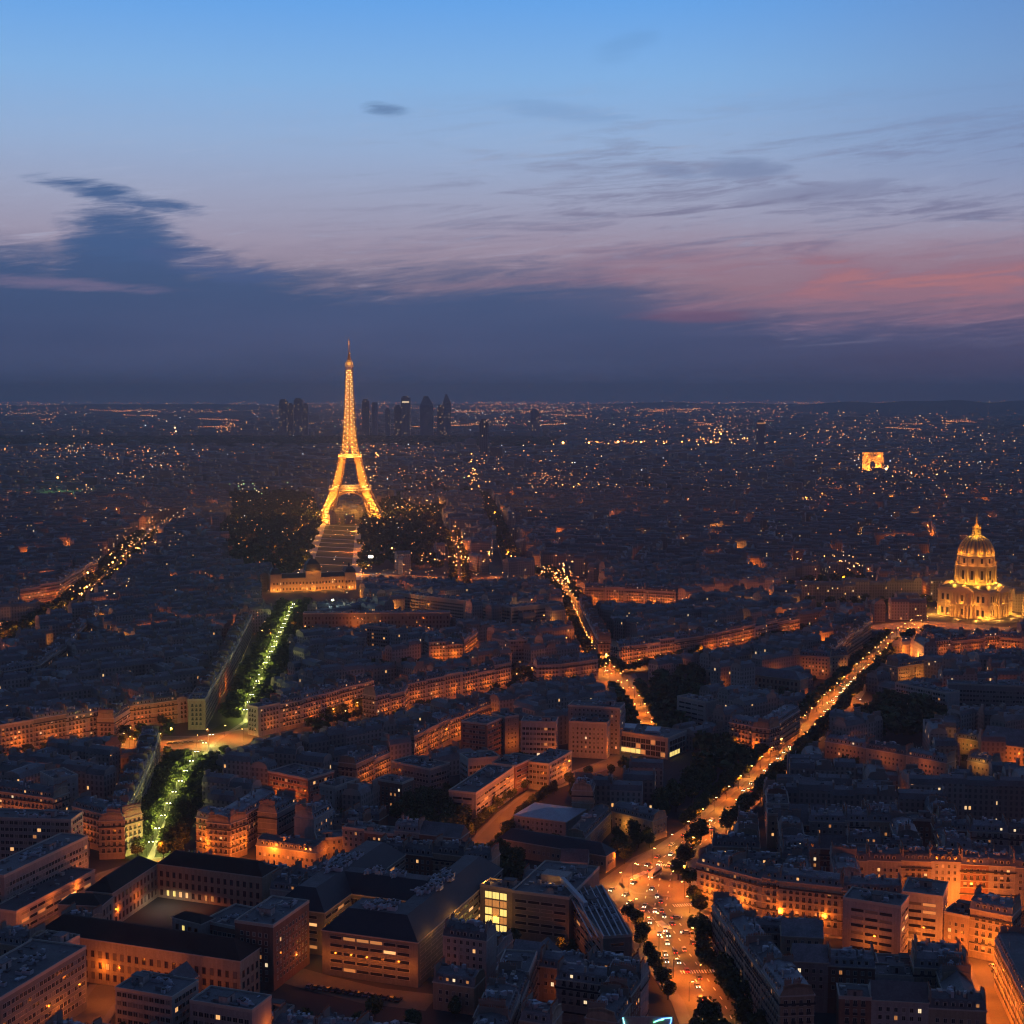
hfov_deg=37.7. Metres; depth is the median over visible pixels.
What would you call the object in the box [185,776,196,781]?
tree
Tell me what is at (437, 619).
office building
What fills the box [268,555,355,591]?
academy building
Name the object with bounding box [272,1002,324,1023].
apartment building
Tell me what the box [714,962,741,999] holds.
tree
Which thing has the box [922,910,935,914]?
window
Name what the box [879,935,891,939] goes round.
window
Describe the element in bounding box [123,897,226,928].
courtyard
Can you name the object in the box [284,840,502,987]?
slate roofed block
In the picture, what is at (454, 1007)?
tree
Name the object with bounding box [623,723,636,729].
roof light
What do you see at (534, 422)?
office tower
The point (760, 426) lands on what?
office tower
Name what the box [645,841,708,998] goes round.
lane markings
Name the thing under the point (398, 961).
window
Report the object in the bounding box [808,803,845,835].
apartment building
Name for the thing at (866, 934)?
window
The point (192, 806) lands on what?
tree
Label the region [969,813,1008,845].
apartment building
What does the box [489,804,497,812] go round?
tree
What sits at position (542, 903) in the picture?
window
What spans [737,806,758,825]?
apartment building
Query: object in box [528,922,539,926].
window
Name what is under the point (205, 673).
apartment building
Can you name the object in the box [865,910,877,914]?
window
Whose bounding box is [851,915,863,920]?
window
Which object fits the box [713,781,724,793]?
tree
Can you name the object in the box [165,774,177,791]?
tree
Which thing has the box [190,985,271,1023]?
office building
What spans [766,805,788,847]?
apartment building
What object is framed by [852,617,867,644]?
apartment building
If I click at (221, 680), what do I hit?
apartment building
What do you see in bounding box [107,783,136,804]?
apartment building
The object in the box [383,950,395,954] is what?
window
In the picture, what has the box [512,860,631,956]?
sculpted roof office
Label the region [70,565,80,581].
apartment building
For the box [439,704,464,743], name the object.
apartment building
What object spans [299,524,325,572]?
gravel path
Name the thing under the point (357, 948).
window
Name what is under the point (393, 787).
office building
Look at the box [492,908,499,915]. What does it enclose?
window
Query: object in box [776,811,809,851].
apartment building
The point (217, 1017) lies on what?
window
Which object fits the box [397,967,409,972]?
window
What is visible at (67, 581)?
apartment building
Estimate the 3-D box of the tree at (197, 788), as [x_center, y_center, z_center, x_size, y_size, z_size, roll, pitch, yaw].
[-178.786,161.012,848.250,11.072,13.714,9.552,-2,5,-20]
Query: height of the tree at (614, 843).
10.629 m
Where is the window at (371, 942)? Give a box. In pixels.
[370,940,381,945]
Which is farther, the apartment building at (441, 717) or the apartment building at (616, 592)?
the apartment building at (616, 592)
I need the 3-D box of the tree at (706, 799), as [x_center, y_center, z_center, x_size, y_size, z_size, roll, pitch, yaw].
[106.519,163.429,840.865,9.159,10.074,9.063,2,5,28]
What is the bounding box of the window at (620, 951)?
[611,950,623,953]
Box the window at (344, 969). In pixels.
[343,968,355,972]
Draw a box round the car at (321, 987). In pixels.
[317,985,325,990]
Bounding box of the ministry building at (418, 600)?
[392,590,562,623]
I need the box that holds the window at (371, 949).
[370,948,381,953]
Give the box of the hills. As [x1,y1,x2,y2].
[0,400,1023,416]
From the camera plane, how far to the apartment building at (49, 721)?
990.25 m
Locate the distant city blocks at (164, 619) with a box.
[0,407,1023,821]
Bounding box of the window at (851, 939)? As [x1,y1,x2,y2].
[850,937,862,942]
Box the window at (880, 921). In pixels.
[879,919,891,924]
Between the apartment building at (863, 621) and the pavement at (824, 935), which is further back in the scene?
the apartment building at (863, 621)
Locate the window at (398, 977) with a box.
[397,975,409,980]
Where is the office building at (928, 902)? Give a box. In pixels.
[902,877,947,949]
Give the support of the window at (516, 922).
in the sculpted roof office
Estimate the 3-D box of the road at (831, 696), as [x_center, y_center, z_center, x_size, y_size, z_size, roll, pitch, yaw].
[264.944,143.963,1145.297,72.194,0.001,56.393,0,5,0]
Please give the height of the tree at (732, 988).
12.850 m
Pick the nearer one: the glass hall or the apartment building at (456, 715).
the glass hall
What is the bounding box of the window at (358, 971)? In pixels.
[357,970,368,974]
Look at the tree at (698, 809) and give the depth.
823.75 m
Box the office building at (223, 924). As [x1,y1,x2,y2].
[210,903,252,937]
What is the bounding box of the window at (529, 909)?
[528,908,539,911]
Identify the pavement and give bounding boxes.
[8,519,169,635]
[87,984,114,1022]
[95,857,271,877]
[121,677,529,751]
[371,573,585,587]
[471,754,639,840]
[485,508,511,563]
[535,572,654,725]
[599,667,647,675]
[610,621,937,1023]
[618,883,670,913]
[692,907,841,938]
[872,620,1012,631]
[967,957,991,1023]
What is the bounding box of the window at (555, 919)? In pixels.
[554,918,565,922]
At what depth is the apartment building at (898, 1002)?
526.60 m
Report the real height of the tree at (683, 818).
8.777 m
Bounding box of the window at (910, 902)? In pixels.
[909,901,921,905]
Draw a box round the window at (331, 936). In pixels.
[330,935,341,939]
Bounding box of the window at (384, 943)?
[383,942,395,947]
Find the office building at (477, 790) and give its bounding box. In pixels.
[449,764,513,820]
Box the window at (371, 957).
[370,956,381,960]
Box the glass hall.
[480,877,519,931]
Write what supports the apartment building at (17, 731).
on the ground at (658, 1002)
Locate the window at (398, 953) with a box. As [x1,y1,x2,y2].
[397,952,409,956]
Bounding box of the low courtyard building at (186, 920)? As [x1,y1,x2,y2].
[171,910,215,933]
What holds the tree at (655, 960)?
on the ground at (658, 1002)
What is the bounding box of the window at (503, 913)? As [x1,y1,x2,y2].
[500,909,506,916]
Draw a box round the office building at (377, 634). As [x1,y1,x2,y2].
[362,622,395,647]
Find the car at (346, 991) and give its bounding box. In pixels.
[343,989,350,994]
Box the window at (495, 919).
[492,916,499,923]
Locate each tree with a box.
[131,843,144,855]
[132,838,145,846]
[141,797,150,808]
[141,805,146,812]
[142,815,154,829]
[143,805,159,819]
[143,826,153,843]
[143,827,150,842]
[147,787,155,794]
[147,813,157,824]
[148,803,161,822]
[150,794,165,804]
[151,775,163,786]
[152,787,168,798]
[153,801,164,818]
[154,767,167,778]
[155,840,169,857]
[156,784,171,794]
[156,835,171,853]
[157,778,172,799]
[158,823,175,838]
[164,813,178,823]
[165,766,180,780]
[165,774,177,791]
[165,810,177,820]
[167,805,182,814]
[167,820,176,825]
[168,838,183,852]
[169,781,175,792]
[169,797,187,811]
[169,827,190,844]
[173,819,189,832]
[175,787,190,797]
[176,811,195,827]
[180,782,192,787]
[182,767,199,780]
[184,801,199,816]
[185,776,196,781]
[185,789,203,802]
[185,809,195,817]
[188,779,201,788]
[188,785,201,798]
[188,797,203,807]
[195,773,203,779]
[196,769,210,778]
[201,762,217,771]
[296,1007,312,1014]
[351,1011,361,1018]
[365,995,384,1018]
[403,1008,421,1023]
[405,812,419,818]
[438,813,459,823]
[440,793,452,809]
[442,783,451,790]
[448,999,460,1018]
[449,995,461,1009]
[453,804,471,817]
[454,814,467,824]
[459,811,471,823]
[465,822,475,835]
[471,819,481,833]
[476,812,485,822]
[481,811,488,818]
[482,806,492,819]
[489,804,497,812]
[492,794,500,805]
[494,837,511,854]
[499,860,514,878]
[500,822,511,831]
[500,849,508,856]
[500,854,509,870]
[502,791,508,804]
[504,819,515,827]
[504,853,517,862]
[507,789,514,800]
[507,845,525,859]
[511,927,521,937]
[512,933,519,944]
[513,859,527,880]
[521,780,528,791]
[522,800,531,807]
[528,794,538,802]
[535,792,542,802]
[539,787,548,800]
[546,786,552,797]
[551,783,558,794]
[554,936,565,948]
[564,772,574,785]
[565,939,578,950]
[607,764,614,773]
[609,836,623,856]
[611,826,620,833]
[613,829,624,836]
[616,833,628,844]
[618,842,631,863]
[621,903,634,916]
[625,818,639,840]
[628,828,638,838]
[629,843,637,856]
[629,909,643,923]
[631,830,644,847]
[633,929,647,942]
[634,922,650,933]
[642,827,651,844]
[643,941,657,956]
[644,832,655,847]
[647,952,663,968]
[653,966,671,987]
[655,798,670,814]
[661,980,676,999]
[670,858,685,879]
[675,843,694,862]
[678,812,690,827]
[681,867,696,885]
[682,828,702,847]
[684,807,696,823]
[686,885,701,898]
[687,912,709,930]
[688,1017,708,1023]
[689,804,701,819]
[689,818,709,840]
[690,894,707,909]
[691,917,712,941]
[693,799,707,815]
[693,995,722,1021]
[694,795,708,807]
[694,939,713,957]
[698,947,716,974]
[700,792,711,807]
[703,784,719,803]
[703,1015,730,1023]
[710,951,733,976]
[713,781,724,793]
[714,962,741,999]
[718,776,733,793]
[719,770,735,790]
[719,813,733,833]
[721,806,737,829]
[723,975,744,1006]
[727,766,740,786]
[730,994,753,1023]
[733,800,749,811]
[735,794,749,810]
[744,792,755,806]
[746,1009,767,1023]
[748,788,762,800]
[754,774,767,797]
[754,782,763,800]
[764,771,776,782]
[767,773,775,781]
[768,762,781,773]
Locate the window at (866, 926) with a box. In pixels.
[865,925,877,929]
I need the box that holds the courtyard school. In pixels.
[45,850,276,992]
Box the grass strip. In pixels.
[121,608,291,860]
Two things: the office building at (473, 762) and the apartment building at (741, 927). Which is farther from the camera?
the office building at (473, 762)
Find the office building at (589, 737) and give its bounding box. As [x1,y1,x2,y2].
[569,715,609,758]
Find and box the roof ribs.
[560,877,628,937]
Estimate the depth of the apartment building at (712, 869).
684.01 m
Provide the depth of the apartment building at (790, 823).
738.03 m
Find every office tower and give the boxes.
[279,399,287,435]
[288,403,293,435]
[294,398,303,434]
[303,403,308,435]
[362,399,369,435]
[372,402,377,434]
[385,408,390,435]
[394,405,400,435]
[401,396,410,435]
[420,396,433,435]
[437,405,442,435]
[443,394,450,434]
[479,419,488,453]
[530,409,539,436]
[755,420,765,451]
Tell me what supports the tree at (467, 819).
on the ground at (658, 1002)
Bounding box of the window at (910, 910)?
[909,908,921,912]
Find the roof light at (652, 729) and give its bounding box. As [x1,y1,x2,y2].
[645,726,660,732]
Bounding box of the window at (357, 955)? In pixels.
[356,954,368,959]
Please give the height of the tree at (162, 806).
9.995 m
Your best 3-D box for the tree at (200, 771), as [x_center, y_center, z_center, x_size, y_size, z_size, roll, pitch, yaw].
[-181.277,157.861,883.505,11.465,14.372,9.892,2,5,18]
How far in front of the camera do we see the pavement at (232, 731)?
1025.79 m
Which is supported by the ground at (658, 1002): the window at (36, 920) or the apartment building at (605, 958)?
the apartment building at (605, 958)
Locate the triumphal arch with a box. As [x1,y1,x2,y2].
[862,452,883,469]
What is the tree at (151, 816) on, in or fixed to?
on the ground at (658, 1002)
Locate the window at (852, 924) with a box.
[851,922,863,927]
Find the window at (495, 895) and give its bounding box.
[492,891,499,899]
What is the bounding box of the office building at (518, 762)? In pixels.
[491,752,536,795]
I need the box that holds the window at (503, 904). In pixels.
[500,901,506,908]
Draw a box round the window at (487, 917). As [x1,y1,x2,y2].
[485,915,491,921]
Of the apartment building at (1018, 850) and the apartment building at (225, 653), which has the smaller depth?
the apartment building at (1018, 850)
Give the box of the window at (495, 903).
[492,900,499,907]
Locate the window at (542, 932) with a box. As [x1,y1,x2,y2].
[541,931,552,935]
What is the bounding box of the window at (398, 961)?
[397,960,409,964]
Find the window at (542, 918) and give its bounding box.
[541,916,552,920]
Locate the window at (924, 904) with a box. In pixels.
[923,903,935,907]
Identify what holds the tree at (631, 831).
on the ground at (658, 1002)
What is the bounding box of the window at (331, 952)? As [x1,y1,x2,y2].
[330,950,341,955]
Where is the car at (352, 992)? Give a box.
[349,990,357,995]
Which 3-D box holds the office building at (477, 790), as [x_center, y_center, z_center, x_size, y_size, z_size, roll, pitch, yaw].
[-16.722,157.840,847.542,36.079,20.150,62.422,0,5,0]
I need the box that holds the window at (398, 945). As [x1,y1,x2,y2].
[397,944,409,948]
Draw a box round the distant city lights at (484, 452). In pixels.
[0,400,1023,718]
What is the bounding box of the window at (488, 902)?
[485,898,491,906]
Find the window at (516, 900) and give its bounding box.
[515,899,526,903]
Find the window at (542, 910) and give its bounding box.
[541,909,552,913]
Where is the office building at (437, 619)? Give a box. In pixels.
[303,609,449,629]
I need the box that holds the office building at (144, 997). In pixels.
[114,970,198,1023]
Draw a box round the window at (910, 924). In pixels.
[908,923,920,927]
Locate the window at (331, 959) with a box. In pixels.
[330,958,341,962]
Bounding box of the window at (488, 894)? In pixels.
[485,890,491,898]
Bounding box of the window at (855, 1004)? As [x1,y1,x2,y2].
[853,1000,857,1006]
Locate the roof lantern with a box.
[541,869,571,882]
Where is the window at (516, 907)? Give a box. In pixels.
[515,906,526,910]
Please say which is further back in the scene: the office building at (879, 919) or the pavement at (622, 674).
the pavement at (622, 674)
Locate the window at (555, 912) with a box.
[554,911,565,915]
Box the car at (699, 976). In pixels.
[696,974,701,979]
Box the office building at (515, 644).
[505,636,527,669]
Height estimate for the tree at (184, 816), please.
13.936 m
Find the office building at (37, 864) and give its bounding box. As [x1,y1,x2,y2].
[0,832,88,902]
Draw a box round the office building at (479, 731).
[461,714,501,754]
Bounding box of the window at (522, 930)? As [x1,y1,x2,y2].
[516,928,526,932]
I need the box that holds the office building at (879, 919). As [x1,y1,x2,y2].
[842,886,908,953]
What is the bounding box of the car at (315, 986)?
[311,984,319,989]
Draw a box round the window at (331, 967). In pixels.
[330,966,341,970]
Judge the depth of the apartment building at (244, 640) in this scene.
1345.48 m
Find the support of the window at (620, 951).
in the sculpted roof office
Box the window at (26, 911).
[21,909,28,915]
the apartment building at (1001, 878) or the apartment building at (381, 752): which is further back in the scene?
the apartment building at (381, 752)
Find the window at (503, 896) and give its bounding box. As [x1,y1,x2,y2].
[500,893,506,900]
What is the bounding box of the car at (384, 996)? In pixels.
[381,994,389,999]
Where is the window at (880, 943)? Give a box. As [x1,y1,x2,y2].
[878,942,891,947]
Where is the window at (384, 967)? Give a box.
[383,966,395,970]
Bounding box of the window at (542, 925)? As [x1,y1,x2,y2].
[541,924,552,928]
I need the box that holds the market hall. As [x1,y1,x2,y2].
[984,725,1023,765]
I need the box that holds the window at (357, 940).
[356,938,368,943]
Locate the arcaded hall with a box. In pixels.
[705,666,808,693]
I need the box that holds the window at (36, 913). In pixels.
[30,911,37,918]
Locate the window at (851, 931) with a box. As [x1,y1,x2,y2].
[850,930,863,934]
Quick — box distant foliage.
[0,435,1016,776]
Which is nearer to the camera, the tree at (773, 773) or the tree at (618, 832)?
the tree at (618, 832)
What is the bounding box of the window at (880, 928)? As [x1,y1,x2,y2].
[879,927,891,932]
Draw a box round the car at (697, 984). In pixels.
[694,982,699,987]
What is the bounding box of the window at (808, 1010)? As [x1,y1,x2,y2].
[806,1008,810,1014]
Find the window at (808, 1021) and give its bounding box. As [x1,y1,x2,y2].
[806,1017,810,1023]
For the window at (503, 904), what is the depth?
650.50 m
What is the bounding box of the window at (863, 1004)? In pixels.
[861,1000,865,1006]
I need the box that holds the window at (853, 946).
[850,945,862,948]
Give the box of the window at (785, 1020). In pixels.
[783,1018,787,1023]
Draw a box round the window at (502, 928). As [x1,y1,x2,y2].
[500,925,506,931]
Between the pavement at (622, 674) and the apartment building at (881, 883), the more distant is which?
the pavement at (622, 674)
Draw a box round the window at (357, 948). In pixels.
[356,946,368,951]
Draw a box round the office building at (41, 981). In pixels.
[0,938,86,1023]
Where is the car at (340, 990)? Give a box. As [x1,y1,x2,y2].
[336,988,344,993]
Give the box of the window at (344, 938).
[343,937,354,941]
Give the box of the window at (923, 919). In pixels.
[922,917,935,922]
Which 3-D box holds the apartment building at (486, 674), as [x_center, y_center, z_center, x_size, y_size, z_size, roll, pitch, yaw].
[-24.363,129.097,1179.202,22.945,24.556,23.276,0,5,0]
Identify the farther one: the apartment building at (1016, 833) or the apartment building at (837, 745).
the apartment building at (837, 745)
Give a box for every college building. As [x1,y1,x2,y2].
[498,828,616,872]
[513,802,586,835]
[566,803,611,841]
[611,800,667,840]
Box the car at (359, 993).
[355,991,363,995]
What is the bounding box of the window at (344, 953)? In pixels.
[343,952,355,957]
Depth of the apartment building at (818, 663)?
1231.22 m
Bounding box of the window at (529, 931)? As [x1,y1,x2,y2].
[528,929,539,933]
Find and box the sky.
[0,0,1023,403]
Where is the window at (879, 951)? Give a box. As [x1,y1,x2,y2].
[878,950,891,953]
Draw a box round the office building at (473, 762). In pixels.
[459,750,499,781]
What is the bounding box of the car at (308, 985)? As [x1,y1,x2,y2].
[305,983,313,988]
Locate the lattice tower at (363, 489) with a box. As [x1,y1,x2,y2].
[316,348,385,523]
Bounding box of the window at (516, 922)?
[515,920,526,924]
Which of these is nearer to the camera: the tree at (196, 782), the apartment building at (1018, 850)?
the apartment building at (1018, 850)
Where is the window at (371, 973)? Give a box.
[370,971,382,976]
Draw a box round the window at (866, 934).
[864,932,877,937]
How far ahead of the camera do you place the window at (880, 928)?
618.90 m
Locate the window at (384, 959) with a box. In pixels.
[383,958,395,962]
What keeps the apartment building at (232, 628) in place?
on the ground at (658, 1002)
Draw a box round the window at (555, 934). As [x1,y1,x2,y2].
[554,933,565,937]
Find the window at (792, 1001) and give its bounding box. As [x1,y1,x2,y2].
[791,1000,795,1006]
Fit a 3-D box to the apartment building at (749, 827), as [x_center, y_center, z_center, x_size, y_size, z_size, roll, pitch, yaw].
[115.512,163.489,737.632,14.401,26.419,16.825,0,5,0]
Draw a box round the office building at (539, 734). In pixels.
[521,715,558,754]
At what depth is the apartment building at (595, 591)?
1648.49 m
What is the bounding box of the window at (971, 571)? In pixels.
[970,570,973,579]
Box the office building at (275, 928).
[234,895,309,990]
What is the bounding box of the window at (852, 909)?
[851,907,863,912]
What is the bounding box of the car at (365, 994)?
[362,992,369,997]
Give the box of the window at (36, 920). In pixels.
[30,918,37,925]
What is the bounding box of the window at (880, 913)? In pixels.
[879,912,892,916]
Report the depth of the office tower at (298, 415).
7567.85 m
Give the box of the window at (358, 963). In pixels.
[356,962,368,966]
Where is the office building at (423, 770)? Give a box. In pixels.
[391,755,449,790]
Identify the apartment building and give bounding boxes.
[0,656,40,673]
[0,716,33,755]
[0,772,70,809]
[0,921,45,955]
[13,580,40,601]
[25,702,66,750]
[26,651,47,667]
[28,930,79,944]
[32,646,53,667]
[33,575,59,601]
[40,767,77,809]
[45,1008,101,1023]
[46,639,66,657]
[47,642,60,657]
[52,633,71,656]
[54,574,65,596]
[57,571,70,588]
[58,628,76,640]
[60,567,75,585]
[61,901,102,918]
[64,623,80,639]
[65,701,88,738]
[67,619,85,631]
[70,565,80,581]
[71,563,84,579]
[71,790,143,855]
[76,615,87,631]
[79,562,89,576]
[81,557,93,572]
[81,607,96,617]
[82,697,107,737]
[85,602,99,615]
[88,842,90,855]
[91,557,97,571]
[96,703,122,736]
[98,795,128,859]
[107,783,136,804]
[112,699,130,732]
[114,773,141,803]
[118,764,146,801]
[124,691,154,729]
[128,747,153,786]
[128,752,150,793]
[136,737,158,764]
[137,725,160,764]
[137,742,155,775]
[149,688,177,725]
[149,1018,156,1023]
[167,961,199,987]
[176,691,191,722]
[181,848,211,853]
[187,692,208,729]
[192,686,211,721]
[195,805,247,857]
[196,676,214,715]
[201,670,216,711]
[205,667,219,705]
[205,784,275,856]
[209,657,225,696]
[210,651,227,690]
[219,641,235,676]
[219,670,222,700]
[220,650,230,685]
[222,637,237,670]
[222,649,232,679]
[226,631,240,666]
[227,624,243,658]
[227,631,241,662]
[233,619,246,651]
[234,614,249,644]
[235,616,247,647]
[241,612,252,637]
[243,629,244,653]
[247,698,280,736]
[248,617,250,640]
[255,833,328,867]
[256,789,296,836]
[261,859,297,875]
[269,868,308,896]
[270,690,302,731]
[271,998,294,1018]
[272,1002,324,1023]
[290,860,325,877]
[291,684,321,726]
[293,793,333,839]
[297,797,305,806]
[312,855,328,869]
[314,829,342,859]
[316,1005,364,1023]
[318,679,339,719]
[329,675,356,714]
[330,849,342,858]
[333,808,347,829]
[337,743,374,783]
[341,806,372,825]
[342,817,374,852]
[345,671,374,709]
[353,801,388,825]
[355,1011,411,1023]
[362,681,390,718]
[364,823,394,841]
[373,739,389,778]
[380,833,409,851]
[384,680,404,714]
[389,677,408,710]
[393,813,427,841]
[398,719,426,755]
[399,670,426,708]
[402,834,433,875]
[418,821,469,842]
[420,667,444,699]
[423,707,450,747]
[424,632,446,660]
[425,722,438,753]
[431,833,470,873]
[432,956,485,1014]
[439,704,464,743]
[442,669,460,698]
[442,912,497,989]
[446,635,463,659]
[451,628,468,652]
[453,698,479,718]
[455,666,477,695]
[461,628,473,651]
[464,840,500,865]
[466,624,478,646]
[467,692,491,715]
[468,659,495,692]
[472,976,520,1023]
[473,1004,511,1023]
[479,689,503,697]
[485,653,511,688]
[496,928,513,965]
[496,949,537,999]
[496,960,529,1013]
[513,939,545,999]
[519,990,563,1023]
[522,864,536,879]
[533,655,560,680]
[538,940,587,1001]
[542,937,561,950]
[552,652,579,677]
[555,955,609,1023]
[559,848,589,864]
[571,771,595,812]
[576,649,598,679]
[578,594,585,615]
[579,596,592,616]
[580,598,591,624]
[581,601,592,626]
[583,605,596,631]
[584,982,631,1023]
[585,580,606,605]
[585,609,596,632]
[586,611,598,637]
[587,943,639,966]
[588,616,598,637]
[589,617,603,639]
[591,619,605,645]
[592,623,604,645]
[594,626,606,649]
[596,629,610,662]
[598,962,640,1016]
[605,583,624,602]
[607,956,649,1016]
[609,637,633,667]
[624,582,646,603]
[625,635,646,661]
[645,583,678,603]
[646,639,659,658]
[650,634,674,654]
[666,630,688,650]
[677,693,718,725]
[682,627,703,651]
[696,843,741,908]
[699,626,718,650]
[708,622,730,647]
[711,890,744,955]
[712,828,760,851]
[712,848,745,854]
[721,620,742,644]
[726,908,771,983]
[727,851,775,916]
[728,710,780,757]
[734,616,754,643]
[734,814,758,827]
[734,815,759,835]
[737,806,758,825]
[743,933,785,1013]
[746,844,781,863]
[751,699,800,757]
[751,909,793,949]
[754,623,765,638]
[756,612,777,633]
[760,952,815,1023]
[761,858,804,917]
[764,778,787,827]
[765,793,788,834]
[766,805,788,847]
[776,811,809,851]
[777,612,789,630]
[778,808,804,852]
[778,864,844,935]
[779,827,820,870]
[779,918,824,954]
[781,838,809,863]
[782,611,800,630]
[784,848,810,869]
[788,803,824,811]
[790,911,818,919]
[790,943,828,1012]
[800,645,831,679]
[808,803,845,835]
[813,643,828,651]
[818,640,833,648]
[819,834,847,871]
[824,730,872,763]
[825,634,842,647]
[825,645,848,677]
[825,800,863,810]
[827,940,875,1013]
[829,633,846,645]
[829,840,868,875]
[831,845,861,875]
[836,628,850,657]
[836,983,871,1023]
[837,624,854,655]
[841,872,901,935]
[844,802,869,834]
[846,623,859,653]
[846,823,882,847]
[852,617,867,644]
[853,621,863,648]
[854,949,878,962]
[855,615,871,642]
[863,797,898,811]
[865,735,913,770]
[867,839,902,882]
[868,804,891,836]
[869,980,929,1023]
[875,962,913,981]
[876,953,909,963]
[881,831,922,847]
[886,652,927,681]
[889,810,918,837]
[900,839,931,888]
[905,744,956,774]
[905,810,937,846]
[909,939,967,988]
[914,934,961,951]
[926,631,951,655]
[927,794,953,812]
[927,981,987,1023]
[929,840,961,906]
[930,812,971,845]
[933,820,957,847]
[935,954,973,987]
[936,803,957,818]
[939,970,975,990]
[940,829,972,850]
[951,630,967,652]
[957,726,984,754]
[959,843,989,900]
[966,748,1001,775]
[967,629,984,651]
[968,883,1022,961]
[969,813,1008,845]
[971,838,995,851]
[976,626,1000,650]
[987,845,1015,897]
[993,924,1023,1023]
[995,845,1022,854]
[999,630,1023,648]
[1007,818,1023,845]
[1012,846,1023,910]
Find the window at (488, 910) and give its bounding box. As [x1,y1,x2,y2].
[485,906,491,914]
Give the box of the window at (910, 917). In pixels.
[909,916,920,920]
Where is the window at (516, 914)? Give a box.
[515,913,526,917]
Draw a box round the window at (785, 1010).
[783,1009,787,1015]
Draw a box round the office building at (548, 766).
[528,748,571,789]
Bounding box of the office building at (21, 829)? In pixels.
[0,808,82,859]
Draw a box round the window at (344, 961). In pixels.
[343,960,355,964]
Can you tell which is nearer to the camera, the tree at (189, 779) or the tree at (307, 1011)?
the tree at (307, 1011)
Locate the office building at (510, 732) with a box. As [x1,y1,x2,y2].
[491,708,518,753]
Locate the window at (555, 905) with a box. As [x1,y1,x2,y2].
[554,903,565,907]
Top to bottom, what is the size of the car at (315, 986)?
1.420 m
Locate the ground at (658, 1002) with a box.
[0,404,1023,1023]
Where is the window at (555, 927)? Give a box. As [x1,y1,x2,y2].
[554,925,565,929]
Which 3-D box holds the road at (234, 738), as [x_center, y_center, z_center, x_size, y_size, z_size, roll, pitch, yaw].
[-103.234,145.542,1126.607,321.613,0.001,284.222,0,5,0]
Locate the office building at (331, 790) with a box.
[319,776,357,810]
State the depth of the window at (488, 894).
653.37 m
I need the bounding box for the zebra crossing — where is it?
[629,864,713,973]
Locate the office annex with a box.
[0,867,94,928]
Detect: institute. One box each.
[621,723,686,759]
[895,680,959,706]
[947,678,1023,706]
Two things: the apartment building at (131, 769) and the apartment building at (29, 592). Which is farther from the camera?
the apartment building at (29, 592)
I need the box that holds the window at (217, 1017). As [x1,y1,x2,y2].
[215,1014,220,1019]
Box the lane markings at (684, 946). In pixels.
[655,843,731,1018]
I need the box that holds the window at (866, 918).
[865,917,877,922]
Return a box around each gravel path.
[147,624,286,858]
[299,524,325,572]
[352,526,362,579]
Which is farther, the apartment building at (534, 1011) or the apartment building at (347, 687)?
the apartment building at (347, 687)
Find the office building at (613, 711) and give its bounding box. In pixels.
[568,700,624,753]
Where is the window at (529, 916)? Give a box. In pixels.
[528,915,539,919]
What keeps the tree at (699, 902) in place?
on the ground at (658, 1002)
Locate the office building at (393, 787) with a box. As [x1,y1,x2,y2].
[378,774,413,812]
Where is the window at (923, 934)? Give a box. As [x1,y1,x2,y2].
[922,932,934,937]
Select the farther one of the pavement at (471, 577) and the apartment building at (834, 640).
the pavement at (471, 577)
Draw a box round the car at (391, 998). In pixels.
[388,995,395,1001]
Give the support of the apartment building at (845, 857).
on the ground at (658, 1002)
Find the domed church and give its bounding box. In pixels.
[936,517,1012,619]
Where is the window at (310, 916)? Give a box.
[309,915,316,919]
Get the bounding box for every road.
[33,858,307,927]
[66,524,164,608]
[72,985,114,1023]
[120,677,530,750]
[285,968,432,1010]
[362,574,584,586]
[452,535,462,582]
[474,753,635,844]
[484,496,511,557]
[549,572,651,724]
[599,849,650,886]
[601,665,647,674]
[604,884,669,911]
[619,628,919,1023]
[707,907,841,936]
[820,693,868,706]
[872,621,1011,631]
[968,957,1010,1023]
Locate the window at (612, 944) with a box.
[611,942,623,946]
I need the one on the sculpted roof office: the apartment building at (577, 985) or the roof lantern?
the roof lantern
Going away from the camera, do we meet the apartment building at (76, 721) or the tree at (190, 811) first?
the tree at (190, 811)
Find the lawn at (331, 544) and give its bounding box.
[315,524,355,571]
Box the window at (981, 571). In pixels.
[980,570,983,580]
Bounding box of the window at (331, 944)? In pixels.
[330,943,341,947]
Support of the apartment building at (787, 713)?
on the ground at (658, 1002)
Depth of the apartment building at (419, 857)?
711.78 m
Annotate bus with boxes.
[648,866,661,878]
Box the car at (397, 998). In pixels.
[394,996,402,1001]
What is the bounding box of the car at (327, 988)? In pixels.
[324,986,331,991]
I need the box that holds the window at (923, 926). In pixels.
[922,925,935,929]
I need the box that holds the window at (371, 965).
[370,964,382,968]
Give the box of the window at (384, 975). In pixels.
[383,973,395,978]
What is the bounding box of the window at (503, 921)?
[500,917,506,924]
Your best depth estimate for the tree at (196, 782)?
855.18 m
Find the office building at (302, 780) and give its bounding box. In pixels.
[268,763,333,802]
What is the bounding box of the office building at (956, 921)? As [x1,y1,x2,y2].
[943,899,970,956]
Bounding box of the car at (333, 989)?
[330,987,338,992]
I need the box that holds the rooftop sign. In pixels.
[622,1017,672,1023]
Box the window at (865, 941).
[864,940,877,944]
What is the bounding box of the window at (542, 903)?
[541,902,552,906]
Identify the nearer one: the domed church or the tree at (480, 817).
the tree at (480, 817)
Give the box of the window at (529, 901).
[528,900,539,904]
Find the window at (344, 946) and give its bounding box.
[343,944,355,949]
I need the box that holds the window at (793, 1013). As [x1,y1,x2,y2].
[791,1009,795,1015]
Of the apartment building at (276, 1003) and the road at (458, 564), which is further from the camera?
the road at (458, 564)
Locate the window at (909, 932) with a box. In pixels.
[908,930,920,935]

